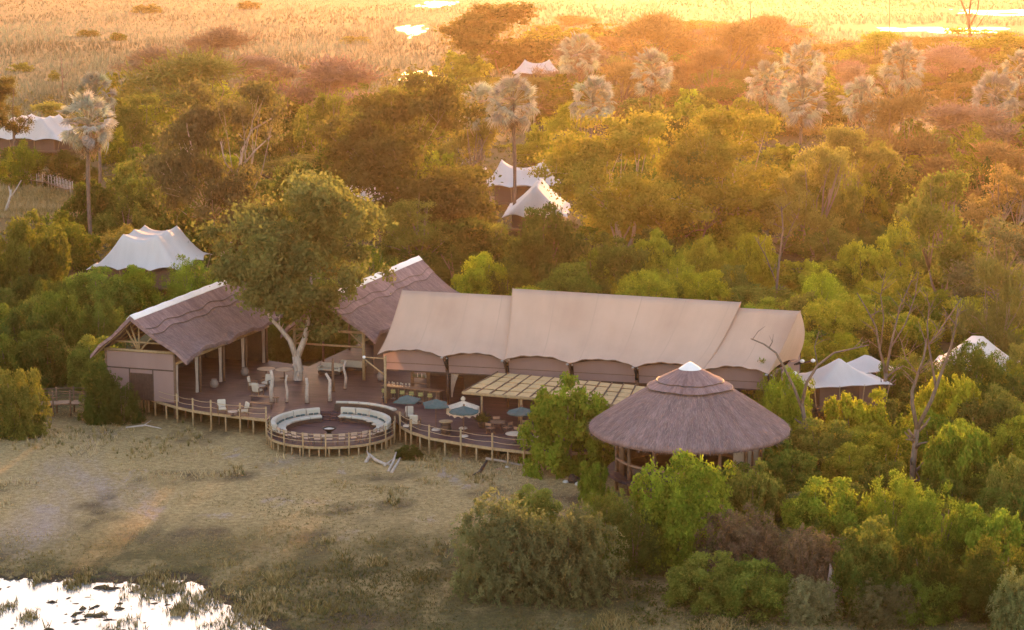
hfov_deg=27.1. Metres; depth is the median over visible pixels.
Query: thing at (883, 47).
bush
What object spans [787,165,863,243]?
broadleaf tree
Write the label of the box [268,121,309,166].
broadleaf tree
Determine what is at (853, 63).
thorn tree
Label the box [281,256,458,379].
thatched pavilion
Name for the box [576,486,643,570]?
thicket
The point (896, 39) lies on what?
thorn tree
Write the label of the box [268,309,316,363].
bush
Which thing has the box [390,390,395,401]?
bar stool
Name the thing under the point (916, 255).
bush
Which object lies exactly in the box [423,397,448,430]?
parasol
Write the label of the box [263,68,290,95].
bush
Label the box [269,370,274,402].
timber post
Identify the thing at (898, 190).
bush
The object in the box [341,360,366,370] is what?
sofa
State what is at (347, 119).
broadleaf tree
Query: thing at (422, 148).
bush
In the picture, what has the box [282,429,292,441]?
folding chair
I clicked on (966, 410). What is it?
bush
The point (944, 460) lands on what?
bush
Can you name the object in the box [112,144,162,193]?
bush
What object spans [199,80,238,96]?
bush
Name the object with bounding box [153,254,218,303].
bush
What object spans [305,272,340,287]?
bush
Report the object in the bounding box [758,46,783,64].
bush
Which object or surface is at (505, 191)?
guest tent
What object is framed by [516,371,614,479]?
bush
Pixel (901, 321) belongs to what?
bush
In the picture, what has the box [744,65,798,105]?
broadleaf tree
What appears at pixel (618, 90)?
thorn tree
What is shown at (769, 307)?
bush
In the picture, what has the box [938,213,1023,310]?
broadleaf tree
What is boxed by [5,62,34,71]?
bush
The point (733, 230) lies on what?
bush
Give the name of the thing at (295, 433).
folding chair
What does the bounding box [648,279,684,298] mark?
bush
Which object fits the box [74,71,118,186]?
fan palm
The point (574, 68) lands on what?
fan palm
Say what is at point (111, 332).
bush
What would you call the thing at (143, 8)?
bush
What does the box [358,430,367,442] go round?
folding chair
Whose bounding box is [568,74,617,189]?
fan palm
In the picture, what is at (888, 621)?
thicket
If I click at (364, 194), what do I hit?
guest tent
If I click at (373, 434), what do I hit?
folding chair
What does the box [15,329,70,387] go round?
bush
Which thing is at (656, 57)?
fan palm
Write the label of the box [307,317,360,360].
bush
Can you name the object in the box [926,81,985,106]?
broadleaf tree
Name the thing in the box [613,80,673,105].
broadleaf tree
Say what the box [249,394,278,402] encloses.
bench
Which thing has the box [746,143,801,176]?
bush
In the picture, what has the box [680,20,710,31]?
bush
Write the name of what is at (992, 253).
bush
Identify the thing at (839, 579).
bush
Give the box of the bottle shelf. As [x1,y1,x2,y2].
[411,372,429,387]
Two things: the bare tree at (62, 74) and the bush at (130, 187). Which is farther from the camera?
the bare tree at (62, 74)
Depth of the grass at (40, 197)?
310.46 m
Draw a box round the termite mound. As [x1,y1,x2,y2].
[827,564,847,610]
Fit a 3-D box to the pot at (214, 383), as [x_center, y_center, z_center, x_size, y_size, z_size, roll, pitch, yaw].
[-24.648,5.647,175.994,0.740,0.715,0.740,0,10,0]
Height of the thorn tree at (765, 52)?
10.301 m
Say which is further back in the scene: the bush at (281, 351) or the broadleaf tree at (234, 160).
the broadleaf tree at (234, 160)
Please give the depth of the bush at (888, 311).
204.21 m
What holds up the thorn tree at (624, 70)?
on the ground at (78, 512)
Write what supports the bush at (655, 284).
on the ground at (78, 512)
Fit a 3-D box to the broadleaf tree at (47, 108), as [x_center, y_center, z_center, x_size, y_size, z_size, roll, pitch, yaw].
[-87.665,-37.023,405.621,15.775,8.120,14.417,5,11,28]
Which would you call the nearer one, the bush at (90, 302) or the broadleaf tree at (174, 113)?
the bush at (90, 302)
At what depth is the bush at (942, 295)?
203.64 m
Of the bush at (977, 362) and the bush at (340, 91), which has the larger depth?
the bush at (340, 91)
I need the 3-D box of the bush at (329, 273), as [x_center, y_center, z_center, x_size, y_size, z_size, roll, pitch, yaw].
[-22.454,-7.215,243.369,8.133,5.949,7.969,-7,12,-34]
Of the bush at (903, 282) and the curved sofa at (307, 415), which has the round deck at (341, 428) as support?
the curved sofa at (307, 415)
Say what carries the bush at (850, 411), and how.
on the ground at (78, 512)
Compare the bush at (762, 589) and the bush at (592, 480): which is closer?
the bush at (762, 589)
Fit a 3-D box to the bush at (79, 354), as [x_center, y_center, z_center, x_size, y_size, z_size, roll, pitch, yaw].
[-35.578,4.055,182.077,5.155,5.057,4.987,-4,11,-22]
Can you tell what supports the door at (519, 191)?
in the guest tent at (505, 191)
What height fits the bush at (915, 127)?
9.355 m
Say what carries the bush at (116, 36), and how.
on the ground at (78, 512)
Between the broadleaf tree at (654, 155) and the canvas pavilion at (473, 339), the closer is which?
the canvas pavilion at (473, 339)
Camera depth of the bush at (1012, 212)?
286.18 m
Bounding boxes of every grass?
[0,172,85,217]
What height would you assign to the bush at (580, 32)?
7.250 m
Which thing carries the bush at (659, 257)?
on the ground at (78, 512)
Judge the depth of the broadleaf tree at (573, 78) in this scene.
547.82 m
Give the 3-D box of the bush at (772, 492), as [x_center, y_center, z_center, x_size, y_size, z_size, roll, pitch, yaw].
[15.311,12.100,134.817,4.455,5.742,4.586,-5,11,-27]
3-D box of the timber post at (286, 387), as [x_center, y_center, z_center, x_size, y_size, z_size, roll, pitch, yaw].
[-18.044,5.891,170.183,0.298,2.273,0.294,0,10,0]
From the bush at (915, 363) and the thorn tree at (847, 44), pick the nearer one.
the bush at (915, 363)
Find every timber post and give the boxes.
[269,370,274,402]
[285,375,287,402]
[305,378,309,403]
[325,373,332,401]
[331,358,334,391]
[342,360,346,388]
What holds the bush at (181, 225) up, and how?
on the ground at (78, 512)
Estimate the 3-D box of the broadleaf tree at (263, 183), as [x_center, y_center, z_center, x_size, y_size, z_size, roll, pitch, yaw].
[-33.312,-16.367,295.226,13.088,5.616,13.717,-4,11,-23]
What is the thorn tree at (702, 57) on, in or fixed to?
on the ground at (78, 512)
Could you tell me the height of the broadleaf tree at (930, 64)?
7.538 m
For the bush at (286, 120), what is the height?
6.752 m
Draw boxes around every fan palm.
[57,90,118,244]
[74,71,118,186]
[459,81,505,194]
[483,71,540,215]
[557,30,601,83]
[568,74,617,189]
[629,47,674,106]
[743,59,787,148]
[775,73,829,164]
[780,38,827,88]
[836,73,882,128]
[876,40,927,129]
[969,69,1020,126]
[1000,48,1023,116]
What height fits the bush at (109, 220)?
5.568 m
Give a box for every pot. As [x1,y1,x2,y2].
[210,378,218,387]
[241,367,248,375]
[377,371,383,380]
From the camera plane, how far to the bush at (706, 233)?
269.23 m
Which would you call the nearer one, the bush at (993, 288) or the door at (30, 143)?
the bush at (993, 288)
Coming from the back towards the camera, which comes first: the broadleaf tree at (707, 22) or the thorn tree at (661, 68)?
the broadleaf tree at (707, 22)
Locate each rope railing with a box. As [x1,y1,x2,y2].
[144,391,266,434]
[266,416,395,457]
[399,412,553,464]
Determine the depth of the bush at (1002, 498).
134.46 m
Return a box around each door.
[16,140,35,149]
[130,372,152,400]
[516,188,529,199]
[840,387,858,400]
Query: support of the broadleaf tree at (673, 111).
on the ground at (78, 512)
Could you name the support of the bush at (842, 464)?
on the ground at (78, 512)
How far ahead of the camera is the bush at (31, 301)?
199.19 m
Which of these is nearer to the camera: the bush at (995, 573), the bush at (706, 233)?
the bush at (995, 573)
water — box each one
[0,578,270,629]
[396,25,428,37]
[415,1,458,6]
[879,27,1009,32]
[949,9,1023,15]
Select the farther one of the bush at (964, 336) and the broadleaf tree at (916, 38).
the broadleaf tree at (916, 38)
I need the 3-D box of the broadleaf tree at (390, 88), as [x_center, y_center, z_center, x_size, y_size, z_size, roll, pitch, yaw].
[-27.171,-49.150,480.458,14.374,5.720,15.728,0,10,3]
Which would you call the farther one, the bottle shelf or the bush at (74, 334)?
the bush at (74, 334)
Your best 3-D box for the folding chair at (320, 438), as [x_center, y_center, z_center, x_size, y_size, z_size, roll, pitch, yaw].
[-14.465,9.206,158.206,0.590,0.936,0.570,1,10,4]
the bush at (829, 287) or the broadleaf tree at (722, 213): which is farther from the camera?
the broadleaf tree at (722, 213)
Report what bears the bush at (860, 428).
on the ground at (78, 512)
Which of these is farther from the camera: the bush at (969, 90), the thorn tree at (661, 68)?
the thorn tree at (661, 68)
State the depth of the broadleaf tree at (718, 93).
435.29 m
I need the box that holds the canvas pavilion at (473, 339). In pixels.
[362,288,815,407]
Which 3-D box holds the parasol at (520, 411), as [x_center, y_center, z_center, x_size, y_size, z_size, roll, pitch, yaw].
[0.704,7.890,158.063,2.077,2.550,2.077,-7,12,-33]
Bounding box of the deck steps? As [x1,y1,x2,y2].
[321,412,342,419]
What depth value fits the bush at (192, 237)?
253.04 m
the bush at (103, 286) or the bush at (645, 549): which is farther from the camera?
the bush at (103, 286)
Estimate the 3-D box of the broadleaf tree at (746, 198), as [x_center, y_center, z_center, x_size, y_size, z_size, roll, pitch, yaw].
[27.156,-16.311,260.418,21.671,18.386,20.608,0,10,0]
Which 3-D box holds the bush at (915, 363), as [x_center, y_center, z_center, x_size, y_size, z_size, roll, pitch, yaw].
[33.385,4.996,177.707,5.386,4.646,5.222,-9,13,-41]
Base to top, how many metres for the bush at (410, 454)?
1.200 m
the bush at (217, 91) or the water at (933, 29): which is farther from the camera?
the water at (933, 29)
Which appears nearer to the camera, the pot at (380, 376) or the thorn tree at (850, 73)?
the pot at (380, 376)
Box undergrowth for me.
[0,19,1023,629]
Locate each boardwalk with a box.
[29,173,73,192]
[39,386,85,416]
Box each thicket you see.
[447,487,560,608]
[513,498,637,612]
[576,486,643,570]
[693,502,791,575]
[771,523,845,598]
[783,575,846,626]
[847,577,928,629]
[982,565,1023,629]
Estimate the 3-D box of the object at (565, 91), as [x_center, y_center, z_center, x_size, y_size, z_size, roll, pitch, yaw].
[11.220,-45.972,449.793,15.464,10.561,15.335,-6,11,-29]
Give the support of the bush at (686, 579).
on the ground at (78, 512)
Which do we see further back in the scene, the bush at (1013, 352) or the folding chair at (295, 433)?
the bush at (1013, 352)
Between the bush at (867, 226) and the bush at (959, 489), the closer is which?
the bush at (959, 489)
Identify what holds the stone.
on the ground at (78, 512)
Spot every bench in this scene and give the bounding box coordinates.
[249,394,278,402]
[249,401,273,408]
[334,401,409,421]
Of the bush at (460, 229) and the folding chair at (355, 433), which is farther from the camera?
the bush at (460, 229)
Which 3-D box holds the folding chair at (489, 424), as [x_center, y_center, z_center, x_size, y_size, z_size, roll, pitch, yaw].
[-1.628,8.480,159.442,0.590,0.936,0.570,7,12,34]
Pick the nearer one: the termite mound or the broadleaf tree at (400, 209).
the termite mound
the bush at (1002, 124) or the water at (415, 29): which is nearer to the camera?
the bush at (1002, 124)
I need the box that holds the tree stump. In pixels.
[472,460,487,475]
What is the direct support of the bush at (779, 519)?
on the ground at (78, 512)
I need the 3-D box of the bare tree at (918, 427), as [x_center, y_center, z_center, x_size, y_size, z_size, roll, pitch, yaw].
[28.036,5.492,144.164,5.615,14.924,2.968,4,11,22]
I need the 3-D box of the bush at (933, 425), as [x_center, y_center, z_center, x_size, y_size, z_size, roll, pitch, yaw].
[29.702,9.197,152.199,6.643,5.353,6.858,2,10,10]
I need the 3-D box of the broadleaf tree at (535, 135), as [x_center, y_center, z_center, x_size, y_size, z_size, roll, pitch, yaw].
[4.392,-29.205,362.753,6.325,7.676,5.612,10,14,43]
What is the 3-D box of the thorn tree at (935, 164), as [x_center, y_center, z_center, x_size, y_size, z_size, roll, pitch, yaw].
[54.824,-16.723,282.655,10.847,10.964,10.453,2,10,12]
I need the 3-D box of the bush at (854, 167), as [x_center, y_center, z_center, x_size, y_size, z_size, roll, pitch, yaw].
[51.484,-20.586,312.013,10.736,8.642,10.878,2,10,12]
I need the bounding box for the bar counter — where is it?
[381,384,443,401]
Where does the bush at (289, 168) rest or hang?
on the ground at (78, 512)
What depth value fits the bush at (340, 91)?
448.78 m
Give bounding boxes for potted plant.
[473,411,491,427]
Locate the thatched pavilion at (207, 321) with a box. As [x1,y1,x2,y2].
[89,280,282,417]
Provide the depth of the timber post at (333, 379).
174.29 m
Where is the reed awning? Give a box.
[462,371,644,423]
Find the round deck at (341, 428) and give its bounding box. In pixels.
[267,420,393,456]
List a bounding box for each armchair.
[216,399,226,414]
[237,401,249,416]
[247,376,257,389]
[251,383,263,394]
[260,374,270,388]
[404,406,414,416]
[409,415,420,428]
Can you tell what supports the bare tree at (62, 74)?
on the ground at (78, 512)
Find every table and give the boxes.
[228,410,237,415]
[257,367,274,377]
[275,367,292,378]
[439,419,452,434]
[490,420,504,432]
[505,431,519,444]
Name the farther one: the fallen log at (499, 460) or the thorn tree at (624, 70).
the thorn tree at (624, 70)
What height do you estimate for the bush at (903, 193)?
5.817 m
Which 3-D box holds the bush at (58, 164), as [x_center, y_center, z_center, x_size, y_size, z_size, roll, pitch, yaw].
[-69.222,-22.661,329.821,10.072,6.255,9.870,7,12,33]
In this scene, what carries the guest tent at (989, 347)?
on the ground at (78, 512)
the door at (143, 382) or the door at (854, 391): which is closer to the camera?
the door at (854, 391)
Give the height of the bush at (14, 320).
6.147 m
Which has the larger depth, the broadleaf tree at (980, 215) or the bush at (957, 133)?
the bush at (957, 133)
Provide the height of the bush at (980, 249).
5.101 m
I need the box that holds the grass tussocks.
[0,413,494,629]
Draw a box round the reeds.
[0,0,1023,130]
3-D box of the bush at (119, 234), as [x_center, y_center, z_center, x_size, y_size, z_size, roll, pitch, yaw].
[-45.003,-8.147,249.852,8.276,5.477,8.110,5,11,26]
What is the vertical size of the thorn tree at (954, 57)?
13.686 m
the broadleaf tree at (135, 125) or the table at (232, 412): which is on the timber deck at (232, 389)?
the table at (232, 412)
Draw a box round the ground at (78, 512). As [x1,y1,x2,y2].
[0,0,1023,629]
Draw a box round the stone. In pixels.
[568,474,579,483]
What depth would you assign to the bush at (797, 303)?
198.75 m
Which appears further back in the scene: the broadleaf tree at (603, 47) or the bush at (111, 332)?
the broadleaf tree at (603, 47)
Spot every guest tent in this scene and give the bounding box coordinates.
[0,114,84,152]
[86,225,211,289]
[340,186,390,228]
[486,160,560,204]
[502,178,572,234]
[512,60,557,78]
[799,358,891,418]
[847,355,898,374]
[935,336,1019,369]
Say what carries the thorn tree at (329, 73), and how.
on the ground at (78, 512)
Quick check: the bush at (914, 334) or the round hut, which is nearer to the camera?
the round hut
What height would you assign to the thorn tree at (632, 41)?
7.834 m
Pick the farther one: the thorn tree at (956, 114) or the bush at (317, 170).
the thorn tree at (956, 114)
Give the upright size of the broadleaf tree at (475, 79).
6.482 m
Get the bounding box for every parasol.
[393,393,420,426]
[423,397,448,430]
[446,396,479,428]
[449,404,478,436]
[507,404,530,436]
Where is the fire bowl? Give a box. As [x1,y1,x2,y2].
[322,426,336,433]
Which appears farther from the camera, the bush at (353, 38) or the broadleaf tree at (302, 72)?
the bush at (353, 38)
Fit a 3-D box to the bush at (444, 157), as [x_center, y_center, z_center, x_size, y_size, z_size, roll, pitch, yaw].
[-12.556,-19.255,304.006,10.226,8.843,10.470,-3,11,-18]
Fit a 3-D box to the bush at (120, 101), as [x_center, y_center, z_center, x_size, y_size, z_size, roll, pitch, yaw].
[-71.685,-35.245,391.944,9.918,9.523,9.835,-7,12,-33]
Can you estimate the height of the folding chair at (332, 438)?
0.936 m
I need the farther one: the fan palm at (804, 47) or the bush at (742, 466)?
the fan palm at (804, 47)
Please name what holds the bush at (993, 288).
on the ground at (78, 512)
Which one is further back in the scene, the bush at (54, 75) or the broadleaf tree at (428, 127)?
the bush at (54, 75)
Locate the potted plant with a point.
(482, 421)
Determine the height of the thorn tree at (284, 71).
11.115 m
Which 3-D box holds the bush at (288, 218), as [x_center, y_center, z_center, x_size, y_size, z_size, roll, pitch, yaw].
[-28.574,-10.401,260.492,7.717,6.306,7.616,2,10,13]
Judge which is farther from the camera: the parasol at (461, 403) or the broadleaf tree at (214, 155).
the broadleaf tree at (214, 155)
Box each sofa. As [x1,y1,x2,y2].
[270,407,321,436]
[317,362,342,374]
[339,407,391,435]
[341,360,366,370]
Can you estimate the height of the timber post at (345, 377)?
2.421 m
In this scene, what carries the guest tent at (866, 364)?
on the ground at (78, 512)
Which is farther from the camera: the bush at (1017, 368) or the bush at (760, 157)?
the bush at (760, 157)
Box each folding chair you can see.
[276,427,286,439]
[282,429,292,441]
[291,431,301,443]
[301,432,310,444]
[313,433,321,444]
[326,435,333,443]
[337,433,345,444]
[350,432,357,443]
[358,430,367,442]
[368,428,376,440]
[374,425,383,438]
[485,422,495,432]
[502,421,512,433]
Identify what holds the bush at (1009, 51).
on the ground at (78, 512)
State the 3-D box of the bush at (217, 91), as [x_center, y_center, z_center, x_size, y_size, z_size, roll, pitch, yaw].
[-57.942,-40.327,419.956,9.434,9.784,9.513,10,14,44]
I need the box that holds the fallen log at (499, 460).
[486,457,522,465]
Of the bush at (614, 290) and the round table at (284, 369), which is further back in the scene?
the bush at (614, 290)
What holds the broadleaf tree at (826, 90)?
on the ground at (78, 512)
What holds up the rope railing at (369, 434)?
attached to the round deck at (341, 428)
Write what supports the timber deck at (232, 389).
on the ground at (78, 512)
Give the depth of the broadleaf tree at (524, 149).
348.55 m
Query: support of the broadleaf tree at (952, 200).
on the ground at (78, 512)
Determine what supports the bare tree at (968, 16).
on the ground at (78, 512)
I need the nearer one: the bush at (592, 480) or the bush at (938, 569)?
the bush at (938, 569)
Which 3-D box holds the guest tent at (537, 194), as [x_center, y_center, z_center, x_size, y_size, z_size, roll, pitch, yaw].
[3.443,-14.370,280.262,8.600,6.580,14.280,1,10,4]
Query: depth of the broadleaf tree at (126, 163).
305.24 m
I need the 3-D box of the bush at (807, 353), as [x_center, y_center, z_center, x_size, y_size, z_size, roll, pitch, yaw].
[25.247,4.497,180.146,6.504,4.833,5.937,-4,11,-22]
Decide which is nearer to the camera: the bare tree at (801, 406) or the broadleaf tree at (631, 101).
the bare tree at (801, 406)
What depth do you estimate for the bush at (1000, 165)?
298.69 m
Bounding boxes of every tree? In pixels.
[0,74,36,153]
[0,138,48,186]
[4,180,21,210]
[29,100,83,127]
[57,52,72,91]
[72,98,127,135]
[99,91,128,98]
[107,44,186,86]
[109,91,175,162]
[115,45,294,133]
[115,81,141,96]
[119,92,150,110]
[119,153,160,176]
[131,71,292,256]
[138,103,181,129]
[158,101,181,121]
[172,23,268,81]
[187,162,398,380]
[194,153,246,201]
[200,148,235,177]
[209,88,244,101]
[227,53,303,87]
[233,137,283,174]
[245,178,283,204]
[254,152,320,181]
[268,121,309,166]
[272,51,386,117]
[275,97,331,128]
[284,80,313,103]
[288,90,350,171]
[295,63,313,87]
[300,64,512,229]
[336,75,374,90]
[336,100,372,125]
[340,90,382,98]
[344,111,404,143]
[366,196,457,270]
[374,84,403,95]
[374,84,452,160]
[428,102,504,188]
[433,0,565,76]
[444,76,501,92]
[458,80,520,115]
[462,222,511,262]
[498,140,557,167]
[500,72,570,122]
[500,94,538,109]
[520,107,720,246]
[530,37,614,94]
[532,13,601,34]
[533,76,589,98]
[539,100,595,163]
[546,42,597,60]
[559,68,600,82]
[569,86,671,117]
[571,52,634,82]
[577,39,615,55]
[581,57,661,116]
[590,35,651,55]
[603,59,647,97]
[608,31,643,45]
[610,7,716,65]
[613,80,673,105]
[617,93,674,126]
[619,38,690,59]
[619,80,693,121]
[622,139,667,168]
[643,62,701,91]
[646,106,825,238]
[657,82,700,109]
[660,84,749,115]
[663,145,735,246]
[666,41,750,110]
[667,105,699,117]
[669,44,720,71]
[671,16,779,84]
[672,20,697,36]
[679,27,722,43]
[687,69,748,95]
[691,20,730,36]
[703,67,774,87]
[712,162,767,208]
[717,60,747,70]
[718,86,762,109]
[722,59,760,78]
[739,12,803,59]
[743,15,789,35]
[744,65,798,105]
[747,41,777,69]
[749,77,823,116]
[750,54,790,71]
[751,327,868,428]
[754,140,861,258]
[754,202,799,292]
[756,79,836,105]
[765,88,828,136]
[766,54,826,78]
[776,21,812,39]
[778,43,833,58]
[782,25,821,37]
[790,62,835,76]
[793,56,840,74]
[800,43,841,61]
[817,121,922,212]
[821,59,879,84]
[821,63,841,81]
[827,39,883,63]
[827,63,880,103]
[834,30,903,65]
[843,52,911,85]
[851,85,955,166]
[857,270,922,401]
[860,36,914,48]
[864,61,917,95]
[866,48,918,70]
[879,70,945,95]
[889,0,889,31]
[889,164,1004,299]
[890,150,964,222]
[891,286,967,487]
[900,35,942,48]
[904,98,1023,157]
[905,52,933,73]
[911,36,954,47]
[911,41,951,63]
[914,41,1002,88]
[914,186,964,207]
[918,59,942,75]
[923,68,951,89]
[926,34,978,47]
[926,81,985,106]
[926,120,978,145]
[935,26,1023,54]
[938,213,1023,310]
[939,48,995,80]
[943,253,1023,353]
[953,136,1023,219]
[957,159,1023,256]
[960,0,996,42]
[960,46,1012,55]
[977,67,1023,95]
[1003,74,1023,96]
[1004,112,1023,129]
[1006,44,1023,55]
[1006,84,1023,98]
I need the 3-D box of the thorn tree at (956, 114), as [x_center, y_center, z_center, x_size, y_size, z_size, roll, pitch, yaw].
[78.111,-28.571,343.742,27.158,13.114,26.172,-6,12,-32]
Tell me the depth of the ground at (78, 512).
149.26 m
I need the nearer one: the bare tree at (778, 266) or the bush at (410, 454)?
the bush at (410, 454)
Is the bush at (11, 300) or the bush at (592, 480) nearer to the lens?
the bush at (592, 480)
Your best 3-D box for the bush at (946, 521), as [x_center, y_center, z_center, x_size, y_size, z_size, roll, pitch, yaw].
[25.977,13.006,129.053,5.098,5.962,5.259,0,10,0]
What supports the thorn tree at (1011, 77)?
on the ground at (78, 512)
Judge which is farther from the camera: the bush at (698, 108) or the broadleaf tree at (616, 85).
the broadleaf tree at (616, 85)
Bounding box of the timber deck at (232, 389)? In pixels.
[141,342,760,468]
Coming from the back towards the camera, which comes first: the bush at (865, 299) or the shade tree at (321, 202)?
the bush at (865, 299)
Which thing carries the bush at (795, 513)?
on the ground at (78, 512)
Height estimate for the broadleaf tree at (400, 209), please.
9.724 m
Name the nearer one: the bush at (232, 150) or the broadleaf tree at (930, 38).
the bush at (232, 150)
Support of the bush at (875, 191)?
on the ground at (78, 512)
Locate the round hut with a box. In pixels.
[588,362,791,498]
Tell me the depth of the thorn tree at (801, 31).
765.45 m
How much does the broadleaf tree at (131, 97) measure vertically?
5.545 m
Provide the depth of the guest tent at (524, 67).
559.23 m
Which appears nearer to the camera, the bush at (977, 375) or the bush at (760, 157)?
the bush at (977, 375)
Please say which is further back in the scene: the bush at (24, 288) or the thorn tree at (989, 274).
the bush at (24, 288)
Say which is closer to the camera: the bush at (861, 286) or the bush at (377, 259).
the bush at (861, 286)
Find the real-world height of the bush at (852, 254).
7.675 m
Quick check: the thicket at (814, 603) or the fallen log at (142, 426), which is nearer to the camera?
the thicket at (814, 603)
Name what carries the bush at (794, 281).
on the ground at (78, 512)
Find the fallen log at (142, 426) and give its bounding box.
[126,420,161,428]
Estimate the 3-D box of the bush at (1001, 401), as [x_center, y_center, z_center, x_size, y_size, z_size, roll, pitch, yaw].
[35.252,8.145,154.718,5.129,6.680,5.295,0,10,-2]
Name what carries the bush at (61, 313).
on the ground at (78, 512)
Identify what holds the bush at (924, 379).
on the ground at (78, 512)
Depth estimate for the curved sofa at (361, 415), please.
165.12 m
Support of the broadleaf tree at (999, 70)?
on the ground at (78, 512)
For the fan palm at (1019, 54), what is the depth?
454.92 m
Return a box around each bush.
[0,146,35,180]
[0,208,71,299]
[0,287,22,316]
[0,302,52,355]
[0,303,21,325]
[0,320,21,354]
[0,330,33,383]
[0,366,53,440]
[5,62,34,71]
[10,294,59,333]
[12,273,51,312]
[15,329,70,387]
[27,277,72,320]
[29,216,96,255]
[30,209,101,271]
[30,331,75,385]
[33,149,105,189]
[33,289,84,344]
[33,386,51,406]
[48,70,60,81]
[49,322,71,348]
[55,265,140,320]
[61,179,122,236]
[63,312,105,363]
[66,334,118,391]
[75,29,100,36]
[75,292,130,347]
[77,362,119,425]
[80,297,119,325]
[90,126,130,164]
[91,223,133,257]
[92,198,154,241]
[97,71,125,97]
[99,99,144,148]
[99,312,124,347]
[99,376,146,425]
[101,181,156,234]
[103,158,168,212]
[104,32,126,40]
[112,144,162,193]
[113,264,163,314]
[115,177,171,228]
[120,97,139,108]
[130,3,163,12]
[149,211,200,247]
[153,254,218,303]
[159,200,196,230]
[185,204,240,264]
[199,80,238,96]
[204,129,243,171]
[205,87,230,105]
[210,117,239,150]
[233,247,286,257]
[235,0,262,8]
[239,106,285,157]
[257,109,294,134]
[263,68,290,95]
[268,159,312,220]
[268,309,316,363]
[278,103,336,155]
[278,207,298,228]
[302,237,351,278]
[303,80,354,110]
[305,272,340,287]
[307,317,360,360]
[311,143,351,172]
[312,162,349,182]
[338,36,371,43]
[356,245,398,273]
[378,222,442,266]
[380,248,436,274]
[394,444,423,460]
[402,150,456,180]
[416,214,451,229]
[417,146,444,171]
[419,137,446,147]
[423,241,491,289]
[428,217,515,281]
[431,50,497,87]
[450,251,513,295]
[452,49,490,78]
[453,83,485,116]
[480,260,536,295]
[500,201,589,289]
[502,483,562,540]
[506,285,540,295]
[511,25,569,42]
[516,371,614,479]
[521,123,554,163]
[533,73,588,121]
[535,262,602,293]
[538,138,575,177]
[558,27,603,42]
[567,247,614,293]
[572,23,625,42]
[577,209,646,244]
[577,460,611,508]
[587,159,671,226]
[589,235,649,293]
[602,497,668,577]
[607,156,652,179]
[610,270,648,296]
[615,268,678,297]
[624,132,669,162]
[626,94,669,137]
[628,448,746,574]
[633,227,679,259]
[633,228,688,280]
[644,254,695,297]
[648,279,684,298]
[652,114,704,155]
[652,149,670,172]
[659,550,748,615]
[660,220,713,251]
[662,88,707,115]
[666,180,708,200]
[669,104,709,134]
[676,234,731,284]
[677,93,731,136]
[677,269,733,300]
[677,517,747,569]
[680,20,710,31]
[695,181,726,239]
[697,553,796,622]
[706,213,770,261]
[707,108,752,142]
[708,264,753,301]
[709,460,767,509]
[719,253,795,286]
[721,457,788,544]
[722,283,800,309]
[726,230,777,296]
[729,96,771,134]
[739,357,790,406]
[742,296,790,309]
[746,102,793,136]
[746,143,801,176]
[747,153,784,189]
[753,439,823,491]
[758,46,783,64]
[762,365,815,456]
[763,305,777,309]
[764,490,827,527]
[764,526,820,572]
[775,223,827,254]
[775,290,836,316]
[776,416,859,473]
[777,474,845,500]
[777,510,861,545]
[779,258,863,295]
[780,475,867,558]
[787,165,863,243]
[791,263,852,311]
[794,227,868,269]
[800,339,837,372]
[801,310,834,344]
[802,296,871,354]
[804,331,816,368]
[805,75,854,107]
[806,281,853,300]
[809,99,871,126]
[809,329,868,358]
[820,332,871,365]
[820,386,892,452]
[820,441,888,495]
[824,292,884,335]
[824,420,899,470]
[826,482,883,532]
[827,521,918,557]
[828,543,921,625]
[830,514,906,607]
[833,248,898,292]
[834,234,896,290]
[835,212,886,249]
[837,146,894,188]
[839,397,900,431]
[841,423,923,495]
[843,172,891,230]
[847,165,914,234]
[847,318,928,371]
[850,278,903,307]
[852,228,923,262]
[857,458,910,513]
[858,466,931,552]
[865,295,909,320]
[869,311,945,353]
[871,43,897,63]
[875,256,934,301]
[876,358,912,409]
[878,564,963,626]
[879,216,921,270]
[879,242,927,277]
[885,391,936,419]
[886,182,919,221]
[886,405,955,471]
[887,165,927,197]
[888,316,942,365]
[889,529,970,624]
[891,502,951,535]
[893,118,934,166]
[895,348,930,374]
[897,362,951,403]
[897,479,970,575]
[899,404,936,427]
[900,154,951,185]
[900,286,958,341]
[908,198,962,242]
[908,527,968,570]
[909,241,958,295]
[910,372,982,436]
[917,417,997,490]
[919,421,994,501]
[919,476,982,522]
[929,126,1017,180]
[930,295,1000,341]
[937,512,1023,558]
[938,338,998,404]
[938,363,990,404]
[945,65,988,98]
[947,398,1023,464]
[949,82,1022,107]
[949,233,992,253]
[949,455,1016,515]
[949,559,1023,618]
[950,117,988,150]
[953,525,1023,629]
[955,312,1012,351]
[956,339,1012,394]
[956,501,1023,567]
[958,156,1015,226]
[966,381,1023,452]
[967,155,1023,206]
[967,250,1018,283]
[967,486,1023,540]
[971,267,1022,303]
[975,118,1023,144]
[981,415,1023,469]
[982,453,1023,513]
[984,55,1016,71]
[984,363,1023,405]
[994,42,1023,67]
[994,198,1023,222]
[998,127,1023,163]
[998,359,1023,401]
[1002,341,1023,395]
[1003,297,1023,328]
[1004,325,1023,361]
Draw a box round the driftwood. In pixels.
[364,451,400,472]
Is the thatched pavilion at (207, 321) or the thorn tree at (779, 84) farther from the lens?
the thorn tree at (779, 84)
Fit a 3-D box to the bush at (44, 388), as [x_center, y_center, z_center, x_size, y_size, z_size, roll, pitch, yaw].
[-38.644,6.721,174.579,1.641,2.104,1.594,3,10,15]

